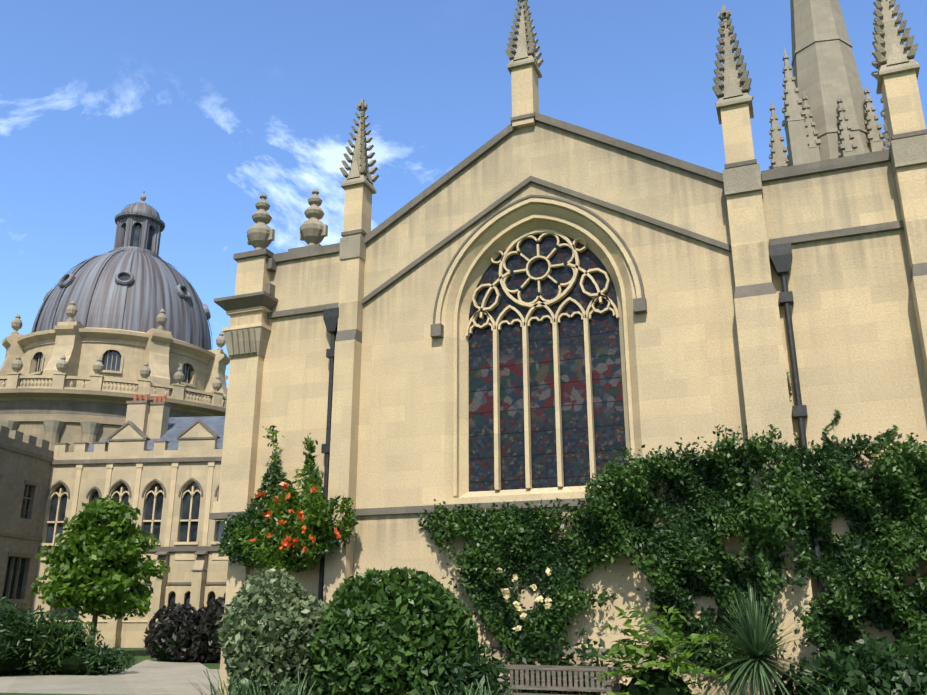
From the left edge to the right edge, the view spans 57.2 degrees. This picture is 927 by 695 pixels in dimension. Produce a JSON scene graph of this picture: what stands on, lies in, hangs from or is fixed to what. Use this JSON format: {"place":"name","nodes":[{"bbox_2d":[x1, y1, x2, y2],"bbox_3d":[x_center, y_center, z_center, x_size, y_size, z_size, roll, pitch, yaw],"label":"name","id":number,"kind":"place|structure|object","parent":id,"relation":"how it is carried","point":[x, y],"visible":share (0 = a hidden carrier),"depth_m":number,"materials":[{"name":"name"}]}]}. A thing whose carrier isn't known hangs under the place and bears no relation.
{"place":"outdoors","nodes":[
{"label":"outdoors","id":0,"kind":"place"},
{"bbox_2d":[0,425,53,620],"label":"wing walls","id":1,"kind":"structure","parent":0,"point":[17,470],"depth_m":42.68,"materials":[{"name":"beige stone"}]},
{"bbox_2d":[2,485,30,598],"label":"wing glass","id":2,"kind":"object","parent":1,"relation":"in","point":[19,587],"visible":0.33,"depth_m":42.55,"materials":[{"name":"black glass"}]},
{"bbox_2d":[0,443,54,598],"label":"wing trim","id":3,"kind":"structure","parent":1,"relation":"attached to","point":[13,555],"depth_m":42.89,"materials":[{"name":"beige stone"}]},
{"bbox_2d":[0,660,219,694],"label":"paved path","id":4,"kind":"structure","parent":0,"point":[151,677],"depth_m":21.17,"materials":[{"name":"beige stone"}]},
{"bbox_2d":[0,596,57,675],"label":"plant leaves","id":5,"kind":"object","parent":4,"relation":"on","point":[12,608],"visible":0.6,"depth_m":23.11,"materials":[{"name":"green plant"}]},
{"bbox_2d":[11,610,105,674],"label":"plant leaves","id":6,"kind":"object","parent":4,"relation":"on","point":[80,628],"visible":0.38,"depth_m":23.70,"materials":[{"name":"green plant"}]},
{"bbox_2d":[40,643,136,674],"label":"plant leaves","id":7,"kind":"object","parent":4,"relation":"on","point":[120,654],"visible":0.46,"depth_m":23.47,"materials":[{"name":"green plant"}]},
{"bbox_2d":[0,648,219,694],"bbox_3d":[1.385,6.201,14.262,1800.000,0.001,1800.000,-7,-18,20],"label":"lawn","id":8,"kind":"structure","parent":0,"point":[140,655],"depth_m":30.30,"materials":[{"name":"green plant"}]},
{"bbox_2d":[142,601,216,662],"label":"bed shrub leaves","id":9,"kind":"object","parent":8,"relation":"on","point":[179,611],"visible":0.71,"depth_m":29.30,"materials":[{"name":"black plant"}]},
{"bbox_2d":[217,567,328,694],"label":"variegated shrub leaves","id":10,"kind":"object","parent":8,"relation":"on","point":[282,593],"visible":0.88,"depth_m":13.92,"materials":[{"name":"green plant"}]},
{"bbox_2d":[0,598,926,694],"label":"planting","id":11,"kind":"object","parent":8,"relation":"on","point":[656,677],"visible":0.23,"depth_m":23.08,"materials":[{"name":"green plant"}]},
{"bbox_2d":[197,596,224,663],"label":"bed shrub leaves","id":12,"kind":"object","parent":11,"relation":"on","point":[216,604],"visible":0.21,"depth_m":29.48,"materials":[{"name":"black plant"}]},
{"bbox_2d":[591,604,730,694],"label":"shrub pinnate leaves","id":13,"kind":"object","parent":11,"relation":"on","point":[656,644],"visible":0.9,"depth_m":12.20,"materials":[{"name":"green plant"}]},
{"bbox_2d":[773,635,926,694],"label":"shrub leaves","id":14,"kind":"object","parent":11,"relation":"on","point":[852,662],"visible":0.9,"depth_m":11.65,"materials":[{"name":"green plant"}]},
{"bbox_2d":[68,378,894,694],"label":"planting stems","id":15,"kind":"object","parent":8,"relation":"on","point":[94,620],"visible":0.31,"depth_m":13.91,"materials":[{"name":"brown plant"}]},
{"bbox_2d":[29,495,170,620],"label":"tree leaves","id":16,"kind":"object","parent":15,"relation":"attached to","point":[103,545],"visible":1,"depth_m":34.26,"materials":[{"name":"green plant"}]},
{"bbox_2d":[417,498,613,661],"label":"climbing rose leaves","id":17,"kind":"object","parent":15,"relation":"attached to","point":[563,569],"visible":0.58,"depth_m":14.89,"materials":[{"name":"green plant"}]},
{"bbox_2d":[185,668,904,694],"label":"grass tufts","id":18,"kind":"object","parent":8,"relation":"on","point":[241,691],"visible":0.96,"depth_m":13.09,"materials":[{"name":"green plant"}]},
{"bbox_2d":[501,628,632,694],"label":"shrub leaves","id":19,"kind":"object","parent":8,"relation":"on","point":[548,659],"visible":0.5,"depth_m":13.93,"materials":[{"name":"green plant"}]},
{"bbox_2d":[218,64,926,694],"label":"chapel walls","id":20,"kind":"structure","parent":8,"relation":"on","point":[712,352],"depth_m":15.24,"materials":[{"name":"beige stone"}]},
{"bbox_2d":[216,425,358,573],"bbox_3d":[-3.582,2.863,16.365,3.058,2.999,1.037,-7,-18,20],"label":"trumpet vine","id":21,"kind":"object","parent":20,"relation":"attached to","point":[313,502],"depth_m":16.21,"materials":[{"name":"green plant"}]},
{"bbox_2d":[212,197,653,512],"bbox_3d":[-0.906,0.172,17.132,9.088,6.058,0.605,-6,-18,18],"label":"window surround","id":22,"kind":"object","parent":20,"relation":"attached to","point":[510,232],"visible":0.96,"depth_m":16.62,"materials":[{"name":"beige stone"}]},
{"bbox_2d":[469,234,626,491],"bbox_3d":[1.530,0.117,16.548,3.060,5.217,0.001,-7,-18,20],"label":"stained glass window","id":23,"kind":"structure","parent":22,"relation":"in","point":[608,409],"depth_m":16.38,"materials":[{"name":"multicoloured glass"}]},
{"bbox_2d":[209,112,926,656],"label":"chapel mouldings","id":24,"kind":"object","parent":20,"relation":"attached to","point":[267,298],"visible":0.58,"depth_m":16.66,"materials":[{"name":"grey stone"}]},
{"bbox_2d":[318,243,830,648],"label":"drainpipes","id":25,"kind":"object","parent":20,"relation":"attached to","point":[781,257],"visible":0.67,"depth_m":14.70,"materials":[{"name":"black metal"}]},
{"bbox_2d":[223,0,926,358],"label":"pinnacles","id":26,"kind":"object","parent":20,"relation":"on","point":[891,54],"visible":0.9,"depth_m":16.64,"materials":[{"name":"beige stone"}]},
{"bbox_2d":[572,424,926,685],"bbox_3d":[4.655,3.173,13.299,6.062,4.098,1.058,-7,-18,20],"label":"climber leaves","id":27,"kind":"object","parent":20,"relation":"attached to","point":[704,485],"visible":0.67,"depth_m":13.47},
{"bbox_2d":[426,498,616,661],"bbox_3d":[0.876,3.993,14.684,3.558,2.756,0.608,-7,-18,20],"label":"climbing rose","id":28,"kind":"object","parent":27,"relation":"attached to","point":[475,552],"depth_m":14.94,"materials":[{"name":"green plant"}]},
{"bbox_2d":[745,372,898,451],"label":"climbing vine shoots","id":29,"kind":"object","parent":20,"relation":"attached to","point":[838,413],"visible":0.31,"depth_m":13.85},
{"bbox_2d":[0,388,225,458],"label":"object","id":30,"kind":"object","parent":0,"point":[33,425],"visible":0.1,"depth_m":64.09,"materials":[{"name":"beige stone"}]},
{"bbox_2d":[0,223,229,417],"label":"dome drum","id":31,"kind":"object","parent":30,"relation":"on","point":[163,354],"depth_m":72.37,"materials":[{"name":"beige stone"}]},
{"bbox_2d":[0,191,225,435],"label":"stone urn finials","id":32,"kind":"object","parent":31,"relation":"on","point":[56,426],"visible":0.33,"depth_m":65.35,"materials":[{"name":"beige stone"}]},
{"bbox_2d":[31,202,212,349],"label":"dome","id":33,"kind":"structure","parent":31,"relation":"on","point":[98,291],"depth_m":77.16,"materials":[{"name":"grey metal"}]},
{"bbox_2d":[31,403,229,647],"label":"library walls","id":34,"kind":"structure","parent":0,"point":[150,421],"depth_m":44.43,"materials":[{"name":"beige stone"}]},
{"bbox_2d":[34,400,226,584],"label":"library strings","id":35,"kind":"object","parent":34,"relation":"attached to","point":[202,550],"visible":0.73,"depth_m":44.67},
{"bbox_2d":[37,461,229,621],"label":"library trim","id":36,"kind":"structure","parent":34,"relation":"attached to","point":[190,520],"depth_m":44.17,"materials":[{"name":"beige stone"}]},
{"bbox_2d":[46,482,230,630],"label":"arched windows","id":37,"kind":"structure","parent":34,"relation":"in","point":[158,516],"depth_m":44.23,"materials":[{"name":"black glass"}]},
{"bbox_2d":[133,394,166,401],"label":"chimney pots","id":38,"kind":"object","parent":34,"relation":"on","point":[158,398],"visible":0.71,"depth_m":48.43,"materials":[{"name":"orange ceramic"}]},
{"bbox_2d":[88,416,224,451],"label":"roof","id":39,"kind":"structure","parent":34,"relation":"on","point":[177,426],"depth_m":48.45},
{"bbox_2d":[0,0,926,388],"label":"sky","id":40,"kind":"structure","parent":0,"point":[204,108],"materials":[{"name":"blue"}]},
{"bbox_2d":[270,121,901,311],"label":"chapel upper walls","id":41,"kind":"structure","parent":0,"point":[839,199],"depth_m":16.80,"materials":[{"name":"beige stone"}]},
{"bbox_2d":[769,0,885,169],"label":"church spire","id":42,"kind":"structure","parent":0,"point":[828,109],"depth_m":61.33,"materials":[{"name":"beige stone"}]},
{"bbox_3d":[1.130,5.776,12.982,18.500,0.050,2.500,-7,-18,20],"label":"planting bed","id":43,"kind":"object","parent":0,"visible":0},
{"bbox_2d":[306,566,478,694],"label":"dark shrub leaves","id":44,"kind":"object","parent":43,"relation":"on","point":[358,604],"visible":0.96,"depth_m":13.40,"materials":[{"name":"green plant"}]},
{"bbox_2d":[421,637,514,694],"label":"low shrub leaves","id":45,"kind":"object","parent":43,"relation":"on","point":[492,668],"visible":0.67,"depth_m":13.17,"materials":[{"name":"green plant"}]},
{"bbox_2d":[492,664,619,694],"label":"garden bench","id":46,"kind":"object","parent":43,"relation":"on","point":[609,682],"visible":0.83,"depth_m":13.54,"materials":[{"name":"grey wood"}]},
{"bbox_2d":[690,582,836,694],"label":"cordyline blades","id":47,"kind":"object","parent":43,"relation":"on","point":[756,636],"visible":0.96,"depth_m":12.08,"materials":[{"name":"green plant"}]}
]}

